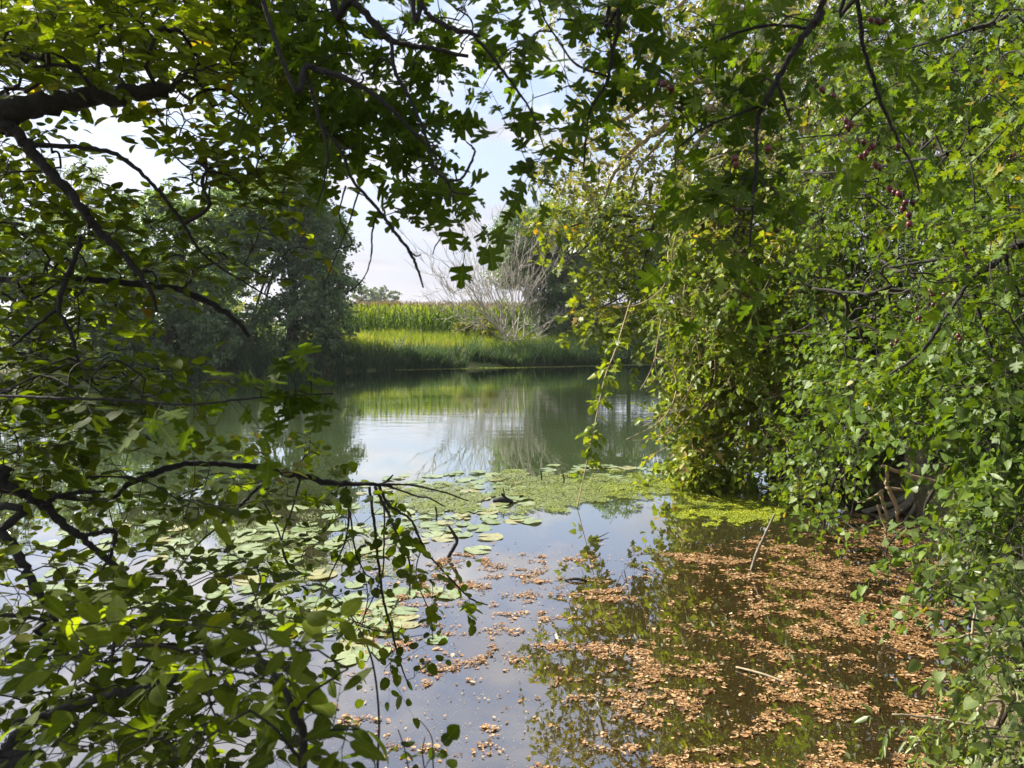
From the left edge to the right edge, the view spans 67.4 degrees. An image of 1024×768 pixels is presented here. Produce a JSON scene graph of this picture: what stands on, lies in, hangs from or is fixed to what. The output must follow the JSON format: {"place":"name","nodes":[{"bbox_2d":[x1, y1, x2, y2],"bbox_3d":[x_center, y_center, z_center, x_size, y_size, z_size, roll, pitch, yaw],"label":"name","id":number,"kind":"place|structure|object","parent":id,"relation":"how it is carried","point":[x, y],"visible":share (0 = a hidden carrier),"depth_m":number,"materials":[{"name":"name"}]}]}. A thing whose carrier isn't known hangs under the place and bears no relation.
{"place":"outdoors","nodes":[
{"label":"outdoors","id":0,"kind":"place"},
{"bbox_2d":[0,364,983,767],"bbox_3d":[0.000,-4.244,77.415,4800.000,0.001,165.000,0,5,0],"label":"river water","id":1,"kind":"structure","parent":0,"point":[418,424],"depth_m":6.41,"materials":[{"name":"liquid"}]},
{"bbox_2d":[31,540,58,547],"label":"lily pad","id":2,"kind":"object","parent":1,"relation":"on","point":[51,543],"visible":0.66,"depth_m":7.54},
{"bbox_2d":[44,583,67,592],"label":"lily pad","id":3,"kind":"object","parent":1,"relation":"on","point":[59,586],"visible":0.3,"depth_m":6.32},
{"bbox_2d":[44,566,79,576],"bbox_3d":[-3.936,1.635,6.721,0.261,0.019,0.290,0,3,5],"label":"lily pad","id":4,"kind":"object","parent":1,"relation":"on","point":[51,571],"visible":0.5,"depth_m":6.74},
{"bbox_2d":[83,544,109,550],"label":"lily pad","id":5,"kind":"object","parent":1,"relation":"on","point":[107,547],"visible":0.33,"depth_m":7.43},
{"bbox_2d":[144,520,167,526],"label":"lily pad","id":6,"kind":"object","parent":1,"relation":"on","point":[151,522],"visible":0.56,"depth_m":8.33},
{"bbox_2d":[148,555,168,561],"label":"lily pad","id":7,"kind":"object","parent":1,"relation":"on","point":[152,558],"visible":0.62,"depth_m":7.09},
{"bbox_2d":[168,537,192,544],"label":"lily pad","id":8,"kind":"object","parent":1,"relation":"on","point":[175,540],"visible":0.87,"depth_m":7.64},
{"bbox_2d":[171,548,192,554],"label":"lily pad","id":9,"kind":"object","parent":1,"relation":"on","point":[187,551],"visible":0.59,"depth_m":7.29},
{"bbox_2d":[191,601,217,610],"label":"lily pad","id":10,"kind":"object","parent":1,"relation":"on","point":[204,605],"visible":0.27,"depth_m":5.87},
{"bbox_2d":[192,550,217,557],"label":"lily pad","id":11,"kind":"object","parent":1,"relation":"on","point":[206,552],"visible":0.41,"depth_m":7.19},
{"bbox_2d":[205,590,232,597],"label":"lily pad","id":12,"kind":"object","parent":1,"relation":"on","point":[215,594],"visible":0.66,"depth_m":6.15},
{"bbox_2d":[206,560,237,569],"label":"lily pad","id":13,"kind":"object","parent":1,"relation":"on","point":[221,562],"visible":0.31,"depth_m":6.92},
{"bbox_2d":[220,552,247,559],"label":"lily pad","id":14,"kind":"object","parent":1,"relation":"on","point":[232,558],"visible":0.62,"depth_m":7.11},
{"bbox_2d":[231,535,250,542],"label":"lily pad","id":15,"kind":"object","parent":1,"relation":"on","point":[243,539],"visible":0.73,"depth_m":7.71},
{"bbox_2d":[236,586,251,592],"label":"lily pad","id":16,"kind":"object","parent":1,"relation":"on","point":[248,588],"visible":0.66,"depth_m":6.27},
{"bbox_2d":[233,528,256,535],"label":"lily pad","id":17,"kind":"object","parent":1,"relation":"on","point":[239,533],"visible":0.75,"depth_m":7.96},
{"bbox_2d":[233,575,258,585],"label":"lily pad","id":18,"kind":"object","parent":1,"relation":"on","point":[255,578],"visible":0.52,"depth_m":6.47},
{"bbox_2d":[234,543,267,552],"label":"lily pad","id":19,"kind":"object","parent":1,"relation":"on","point":[246,547],"visible":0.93,"depth_m":7.43,"materials":[{"name":"plant"}]},
{"bbox_2d":[239,549,267,558],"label":"lily pad","id":20,"kind":"object","parent":1,"relation":"on","point":[256,552],"visible":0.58,"depth_m":7.24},
{"bbox_2d":[248,534,270,540],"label":"lily pad","id":21,"kind":"object","parent":1,"relation":"on","point":[263,536],"visible":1,"depth_m":7.78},
{"bbox_2d":[247,594,280,606],"bbox_3d":[-1.952,1.691,6.036,0.278,0.018,0.249,4,9,44],"label":"lily pad","id":22,"kind":"object","parent":1,"relation":"on","point":[250,598],"visible":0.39,"depth_m":6.03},
{"bbox_2d":[256,524,282,530],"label":"lily pad","id":23,"kind":"object","parent":1,"relation":"on","point":[272,527],"visible":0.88,"depth_m":8.10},
{"bbox_2d":[266,531,287,537],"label":"lily pad","id":24,"kind":"object","parent":1,"relation":"on","point":[277,535],"visible":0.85,"depth_m":7.88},
{"bbox_2d":[264,599,293,608],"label":"lily pad","id":25,"kind":"object","parent":1,"relation":"on","point":[271,602],"visible":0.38,"depth_m":5.91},
{"bbox_2d":[279,550,304,557],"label":"lily pad","id":26,"kind":"object","parent":1,"relation":"on","point":[294,552],"visible":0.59,"depth_m":7.20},
{"bbox_2d":[281,557,302,564],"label":"lily pad","id":27,"kind":"object","parent":1,"relation":"on","point":[292,558],"visible":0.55,"depth_m":7.02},
{"bbox_2d":[287,505,308,510],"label":"lily pad","id":28,"kind":"object","parent":1,"relation":"on","point":[289,507],"visible":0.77,"depth_m":8.99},
{"bbox_2d":[290,526,316,531],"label":"lily pad","id":29,"kind":"object","parent":1,"relation":"on","point":[297,529],"visible":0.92,"depth_m":8.10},
{"bbox_2d":[294,531,317,538],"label":"lily pad","id":30,"kind":"object","parent":1,"relation":"on","point":[309,536],"visible":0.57,"depth_m":7.85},
{"bbox_2d":[303,596,332,606],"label":"lily pad","id":31,"kind":"object","parent":1,"relation":"on","point":[313,599],"visible":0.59,"depth_m":6.01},
{"bbox_2d":[310,582,333,589],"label":"lily pad","id":32,"kind":"object","parent":1,"relation":"on","point":[329,584],"visible":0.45,"depth_m":6.34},
{"bbox_2d":[307,568,337,578],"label":"lily pad","id":33,"kind":"object","parent":1,"relation":"on","point":[317,573],"visible":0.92,"depth_m":6.63,"materials":[{"name":"plant"}]},
{"bbox_2d":[322,626,335,635],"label":"lily pad","id":34,"kind":"object","parent":1,"relation":"on","point":[329,628],"visible":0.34,"depth_m":5.43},
{"bbox_2d":[322,513,340,519],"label":"lily pad","id":35,"kind":"object","parent":1,"relation":"on","point":[328,515],"visible":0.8,"depth_m":8.60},
{"bbox_2d":[324,539,343,545],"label":"lily pad","id":36,"kind":"object","parent":1,"relation":"on","point":[330,542],"visible":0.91,"depth_m":7.55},
{"bbox_2d":[327,524,346,530],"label":"lily pad","id":37,"kind":"object","parent":1,"relation":"on","point":[332,527],"visible":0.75,"depth_m":8.13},
{"bbox_2d":[331,598,351,606],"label":"lily pad","id":38,"kind":"object","parent":1,"relation":"on","point":[336,601],"visible":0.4,"depth_m":6.00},
{"bbox_2d":[328,650,360,664],"bbox_3d":[-1.079,1.781,4.998,0.218,0.014,0.220,-4,6,-36],"label":"lily pad","id":39,"kind":"object","parent":1,"relation":"on","point":[349,657],"visible":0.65,"depth_m":5.01,"materials":[{"name":"plant"}]},
{"bbox_2d":[344,580,363,587],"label":"lily pad","id":40,"kind":"object","parent":1,"relation":"on","point":[347,584],"visible":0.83,"depth_m":6.38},
{"bbox_2d":[341,592,366,600],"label":"lily pad","id":41,"kind":"object","parent":1,"relation":"on","point":[353,595],"visible":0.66,"depth_m":6.11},
{"bbox_2d":[338,636,372,650],"bbox_3d":[-1.072,1.760,5.212,0.252,0.016,0.246,-1,7,-2],"label":"lily pad","id":42,"kind":"object","parent":1,"relation":"on","point":[352,644],"visible":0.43,"depth_m":5.20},
{"bbox_2d":[348,525,371,531],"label":"lily pad","id":43,"kind":"object","parent":1,"relation":"on","point":[356,528],"visible":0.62,"depth_m":8.10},
{"bbox_2d":[351,547,370,553],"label":"lily pad","id":44,"kind":"object","parent":1,"relation":"on","point":[363,551],"visible":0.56,"depth_m":7.30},
{"bbox_2d":[357,617,379,624],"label":"lily pad","id":45,"kind":"object","parent":1,"relation":"on","point":[375,620],"visible":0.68,"depth_m":5.59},
{"bbox_2d":[356,602,380,614],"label":"lily pad","id":46,"kind":"object","parent":1,"relation":"on","point":[363,605],"visible":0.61,"depth_m":5.90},
{"bbox_2d":[351,644,390,660],"bbox_3d":[-0.932,1.772,5.093,0.260,0.016,0.254,-1,5,-15],"label":"lily pad","id":47,"kind":"object","parent":1,"relation":"on","point":[366,655],"visible":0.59,"depth_m":5.11,"materials":[{"name":"plant"}]},
{"bbox_2d":[363,621,400,635],"bbox_3d":[-0.921,1.737,5.485,0.263,0.018,0.286,-3,4,-34],"label":"lily pad","id":48,"kind":"object","parent":1,"relation":"on","point":[380,624],"visible":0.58,"depth_m":5.51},
{"bbox_2d":[372,607,392,615],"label":"lily pad","id":49,"kind":"object","parent":1,"relation":"on","point":[375,611],"visible":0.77,"depth_m":5.80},
{"bbox_2d":[372,596,396,606],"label":"lily pad","id":50,"kind":"object","parent":1,"relation":"on","point":[387,601],"visible":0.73,"depth_m":5.99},
{"bbox_2d":[380,587,415,598],"bbox_3d":[-0.917,1.685,6.145,0.282,0.016,0.281,-6,13,-30],"label":"lily pad","id":51,"kind":"object","parent":1,"relation":"on","point":[400,590],"visible":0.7,"depth_m":6.19,"materials":[{"name":"plant"}]},
{"bbox_2d":[388,614,421,627],"bbox_3d":[-0.784,1.731,5.606,0.249,0.016,0.253,-1,5,-19],"label":"lily pad","id":52,"kind":"object","parent":1,"relation":"on","point":[407,618],"visible":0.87,"depth_m":5.62,"materials":[{"name":"plant"}]},
{"bbox_2d":[393,606,417,614],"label":"lily pad","id":53,"kind":"object","parent":1,"relation":"on","point":[403,610],"visible":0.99,"depth_m":5.81,"materials":[{"name":"plant"}]},
{"bbox_2d":[412,586,443,596],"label":"lily pad","id":54,"kind":"object","parent":1,"relation":"on","point":[438,589],"visible":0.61,"depth_m":6.24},
{"bbox_2d":[418,521,440,526],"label":"lily pad","id":55,"kind":"object","parent":1,"relation":"on","point":[428,524],"visible":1,"depth_m":8.25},
{"bbox_2d":[421,530,442,536],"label":"lily pad","id":56,"kind":"object","parent":1,"relation":"on","point":[435,533],"visible":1,"depth_m":7.89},
{"bbox_2d":[425,634,447,643],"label":"lily pad","id":57,"kind":"object","parent":1,"relation":"on","point":[438,638],"visible":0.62,"depth_m":5.30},
{"bbox_2d":[431,534,453,541],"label":"lily pad","id":58,"kind":"object","parent":1,"relation":"on","point":[442,538],"visible":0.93,"depth_m":7.74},
{"bbox_2d":[439,589,459,598],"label":"lily pad","id":59,"kind":"object","parent":1,"relation":"on","point":[454,594],"visible":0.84,"depth_m":6.15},
{"bbox_2d":[447,525,458,557],"bbox_3d":[-0.562,1.508,7.114,0.135,0.418,0.039,0,5,0],"label":"bent stick","id":60,"kind":"object","parent":1,"relation":"in","point":[453,548],"visible":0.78,"depth_m":7.10,"materials":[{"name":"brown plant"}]},
{"bbox_2d":[455,531,472,536],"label":"lily pad","id":61,"kind":"object","parent":1,"relation":"on","point":[464,534],"visible":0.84,"depth_m":7.87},
{"bbox_2d":[464,545,490,553],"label":"lily pad","id":62,"kind":"object","parent":1,"relation":"on","point":[473,550],"visible":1,"depth_m":7.36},
{"bbox_2d":[467,524,491,531],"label":"lily pad","id":63,"kind":"object","parent":1,"relation":"on","point":[483,527],"visible":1,"depth_m":8.12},
{"bbox_2d":[477,508,498,513],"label":"lily pad","id":64,"kind":"object","parent":1,"relation":"on","point":[493,512],"visible":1,"depth_m":8.77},
{"bbox_2d":[477,533,502,540],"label":"lily pad","id":65,"kind":"object","parent":1,"relation":"on","point":[493,536],"visible":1,"depth_m":7.80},
{"bbox_2d":[482,517,502,523],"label":"lily pad","id":66,"kind":"object","parent":1,"relation":"on","point":[488,520],"visible":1,"depth_m":8.41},
{"bbox_2d":[489,504,507,509],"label":"lily pad","id":67,"kind":"object","parent":1,"relation":"on","point":[499,507],"visible":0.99,"depth_m":9.03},
{"bbox_2d":[493,488,513,503],"bbox_3d":[-0.107,1.350,9.255,0.254,0.209,0.070,1,5,7],"label":"driftwood","id":68,"kind":"object","parent":1,"relation":"on","point":[503,498],"visible":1,"depth_m":9.24,"materials":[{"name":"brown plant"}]},
{"bbox_2d":[217,469,805,636],"bbox_3d":[0.190,1.447,8.957,7.712,0.035,4.292,-4,6,-38],"label":"duckweed","id":69,"kind":"object","parent":1,"relation":"on","point":[741,519],"visible":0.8,"depth_m":9.31,"materials":[{"name":"plant"}]},
{"bbox_2d":[503,519,522,523],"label":"lily pad","id":70,"kind":"object","parent":1,"relation":"on","point":[509,521],"visible":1,"depth_m":8.42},
{"bbox_2d":[508,515,525,518],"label":"lily pad","id":71,"kind":"object","parent":1,"relation":"on","point":[515,517],"visible":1,"depth_m":8.56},
{"bbox_2d":[395,364,659,369],"bbox_3d":[4.402,-0.894,37.114,20.225,0.070,0.771,-2,5,-20],"label":"floating weed","id":72,"kind":"object","parent":1,"relation":"on","point":[519,367],"visible":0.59,"depth_m":35.52,"materials":[{"name":"plant"}]},
{"bbox_2d":[520,517,541,523],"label":"lily pad","id":73,"kind":"object","parent":1,"relation":"on","point":[527,520],"visible":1,"depth_m":8.40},
{"bbox_2d":[565,577,586,581],"bbox_3d":[0.541,1.652,6.491,0.184,0.033,0.027,0,5,5],"label":"floating twig","id":74,"kind":"object","parent":1,"relation":"on","point":[578,578],"visible":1,"depth_m":6.48,"materials":[{"name":"grey wood"}]},
{"bbox_2d":[334,511,980,767],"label":"leaf litter","id":75,"kind":"object","parent":1,"relation":"on","point":[632,748],"visible":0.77,"depth_m":5.16,"materials":[{"name":"plant"}]},
{"bbox_2d":[631,468,693,490],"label":"green shoots","id":76,"kind":"object","parent":1,"relation":"in","point":[651,477],"visible":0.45,"depth_m":10.34,"materials":[{"name":"green plant"}]},
{"bbox_2d":[736,666,787,682],"bbox_3d":[1.542,1.795,4.753,0.328,0.020,0.015,4,6,41],"label":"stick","id":77,"kind":"object","parent":1,"relation":"on","point":[757,672],"visible":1,"depth_m":4.75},
{"bbox_2d":[750,514,774,569],"bbox_3d":[2.205,1.441,6.776,0.220,0.604,0.025,0,5,0],"label":"leaning stick","id":78,"kind":"object","parent":1,"relation":"in","point":[759,545],"visible":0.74,"depth_m":6.76,"materials":[{"name":"grey wood"}]},
{"bbox_2d":[0,0,1022,319],"label":"sky","id":79,"kind":"structure","parent":0,"point":[495,153],"materials":[{"name":"white"}]},
{"bbox_2d":[0,320,1023,767],"bbox_3d":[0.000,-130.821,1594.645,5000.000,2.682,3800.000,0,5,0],"label":"ground","id":80,"kind":"structure","parent":0,"point":[918,496],"depth_m":9.15,"materials":[{"name":"plant"}]},
{"bbox_2d":[0,181,130,356],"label":"alder tree","id":81,"kind":"object","parent":80,"relation":"on","point":[32,256],"visible":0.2,"depth_m":30.34,"materials":[{"name":"green plant"}]},
{"bbox_2d":[41,157,117,326],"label":"poplar tree","id":82,"kind":"object","parent":80,"relation":"on","point":[87,193],"visible":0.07,"depth_m":60.72,"materials":[{"name":"green plant"}]},
{"bbox_2d":[69,178,255,369],"bbox_3d":[-14.231,-3.911,31.654,6.358,8.358,7.881,-4,6,-40],"label":"alder tree","id":83,"kind":"object","parent":80,"relation":"on","point":[208,328],"visible":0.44,"depth_m":29.93,"materials":[{"name":"green plant"}]},
{"bbox_2d":[0,516,388,767],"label":"leafy shrub","id":84,"kind":"object","parent":80,"relation":"on","point":[96,637],"visible":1,"depth_m":1.07,"materials":[{"name":"green plant"}]},
{"bbox_2d":[162,295,279,328],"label":"sunlit bush","id":85,"kind":"object","parent":80,"relation":"on","point":[241,304],"visible":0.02,"depth_m":46.97,"materials":[{"name":"green plant"}]},
{"bbox_2d":[187,188,265,322],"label":"poplar tree","id":86,"kind":"object","parent":80,"relation":"on","point":[249,294],"visible":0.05,"depth_m":65.30,"materials":[{"name":"green plant"}]},
{"bbox_2d":[0,0,487,767],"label":"overhanging tree","id":87,"kind":"object","parent":80,"relation":"on","point":[46,32],"visible":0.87,"depth_m":2.13,"materials":[{"name":"green plant"}]},
{"bbox_2d":[182,145,364,365],"bbox_3d":[-10.632,-5.217,33.968,8.653,10.666,7.181,0,5,0],"label":"alder tree","id":88,"kind":"object","parent":80,"relation":"on","point":[313,304],"visible":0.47,"depth_m":32.42,"materials":[{"name":"green plant"}]},
{"bbox_2d":[316,579,379,767],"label":"bare cane","id":89,"kind":"object","parent":80,"relation":"on","point":[377,696],"visible":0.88,"depth_m":1.47,"materials":[{"name":"brown plant"}]},
{"bbox_2d":[350,285,378,311],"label":"distant tree","id":90,"kind":"object","parent":80,"relation":"on","point":[367,292],"visible":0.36,"depth_m":186.96,"materials":[{"name":"green plant"}]},
{"bbox_2d":[367,285,402,306],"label":"distant tree","id":91,"kind":"object","parent":80,"relation":"on","point":[381,293],"visible":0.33,"depth_m":198.06,"materials":[{"name":"green plant"}]},
{"bbox_2d":[374,718,459,767],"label":"sapling","id":92,"kind":"object","parent":80,"relation":"on","point":[450,735],"visible":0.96,"depth_m":1.27,"materials":[{"name":"green plant"}]},
{"bbox_2d":[100,328,777,377],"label":"reeds","id":93,"kind":"object","parent":80,"relation":"on","point":[427,356],"visible":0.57,"depth_m":34.94,"materials":[{"name":"plant"}]},
{"bbox_2d":[451,313,501,340],"bbox_3d":[-1.923,-2.499,40.315,3.032,2.483,2.816,0,5,0],"label":"green bush","id":94,"kind":"object","parent":80,"relation":"on","point":[487,332],"visible":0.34,"depth_m":39.77,"materials":[{"name":"green plant"}]},
{"bbox_2d":[390,197,575,345],"bbox_3d":[-0.810,-6.037,38.900,10.116,8.276,9.669,0,5,0],"label":"bare shrub","id":95,"kind":"object","parent":80,"relation":"on","point":[492,321],"visible":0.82,"depth_m":38.95,"materials":[{"name":"plant"}]},
{"bbox_2d":[484,196,602,336],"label":"willow tree","id":96,"kind":"object","parent":80,"relation":"on","point":[554,296],"visible":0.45,"depth_m":41.45,"materials":[{"name":"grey plant"}]},
{"bbox_2d":[117,0,994,486],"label":"hawthorn tree","id":97,"kind":"object","parent":80,"relation":"on","point":[351,108],"visible":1,"depth_m":1.79,"materials":[{"name":"green plant"}]},
{"bbox_2d":[546,204,620,294],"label":"bankside tree","id":98,"kind":"object","parent":80,"relation":"on","point":[596,244],"visible":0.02,"depth_m":45.82,"materials":[{"name":"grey plant"}]},
{"bbox_2d":[279,327,901,352],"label":"meadow grass","id":99,"kind":"structure","parent":80,"relation":"on","point":[419,337],"depth_m":38.62,"materials":[{"name":"plant"}]},
{"bbox_2d":[581,313,667,336],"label":"bankside bush","id":100,"kind":"object","parent":80,"relation":"on","point":[630,317],"visible":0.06,"depth_m":43.03,"materials":[{"name":"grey plant"}]},
{"bbox_2d":[331,299,923,335],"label":"maize field","id":101,"kind":"structure","parent":80,"relation":"on","point":[425,318],"depth_m":41.90,"materials":[{"name":"green plant"}]},
{"bbox_2d":[580,189,675,322],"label":"bankside tree","id":102,"kind":"object","parent":80,"relation":"on","point":[628,247],"visible":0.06,"depth_m":44.21,"materials":[{"name":"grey plant"}]},
{"bbox_2d":[515,175,789,390],"bbox_3d":[2.678,-1.279,12.373,5.324,4.371,3.335,0,5,0],"label":"maple tree","id":103,"kind":"object","parent":80,"relation":"on","point":[627,265],"visible":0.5,"depth_m":11.91,"materials":[{"name":"green plant"}]},
{"bbox_2d":[630,217,709,305],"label":"bankside tree","id":104,"kind":"object","parent":80,"relation":"on","point":[664,266],"visible":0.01,"depth_m":46.95,"materials":[{"name":"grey plant"}]},
{"bbox_2d":[614,119,875,501],"bbox_3d":[3.148,-0.723,10.115,3.199,5.510,4.384,2,5,23],"label":"vine covered bush","id":105,"kind":"object","parent":80,"relation":"on","point":[724,386],"visible":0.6,"depth_m":9.39,"materials":[{"name":"green plant"}]},
{"bbox_2d":[519,0,1021,341],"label":"fine leaved tree","id":106,"kind":"object","parent":80,"relation":"on","point":[639,142],"visible":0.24,"depth_m":10.81,"materials":[{"name":"green plant"}]},
{"bbox_2d":[569,300,632,507],"bbox_3d":[1.196,0.166,9.785,0.425,2.491,1.935,2,5,24],"label":"hanging vine","id":107,"kind":"object","parent":106,"relation":"hanging from","point":[595,457],"visible":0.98,"depth_m":9.50,"materials":[{"name":"green plant"}]},
{"bbox_2d":[684,0,1023,501],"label":"thicket","id":108,"kind":"object","parent":80,"relation":"on","point":[861,300],"visible":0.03,"depth_m":9.56,"materials":[{"name":"green plant"}]},
{"bbox_2d":[857,464,951,538],"bbox_3d":[3.517,1.050,6.710,0.999,0.712,0.050,0,5,0],"label":"dead branch","id":109,"kind":"object","parent":108,"relation":"attached to","point":[890,492],"visible":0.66,"depth_m":6.69,"materials":[{"name":"wood"}]},
{"bbox_2d":[725,237,1023,644],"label":"broad leaved bush","id":110,"kind":"object","parent":80,"relation":"on","point":[953,420],"visible":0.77,"depth_m":4.25,"materials":[{"name":"green plant"}]},
{"bbox_2d":[744,0,1023,505],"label":"hawthorn bush","id":111,"kind":"object","parent":80,"relation":"on","point":[999,131],"visible":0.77,"depth_m":4.06,"materials":[{"name":"green plant"}]},
{"bbox_2d":[819,0,1022,522],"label":"leaning tree","id":112,"kind":"object","parent":80,"relation":"on","point":[904,504],"visible":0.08,"depth_m":8.62,"materials":[{"name":"green plant"}]},
{"bbox_2d":[854,462,1023,767],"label":"narrow leaved shrub","id":113,"kind":"object","parent":80,"relation":"on","point":[1005,624],"visible":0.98,"depth_m":3.32,"materials":[{"name":"green plant"}]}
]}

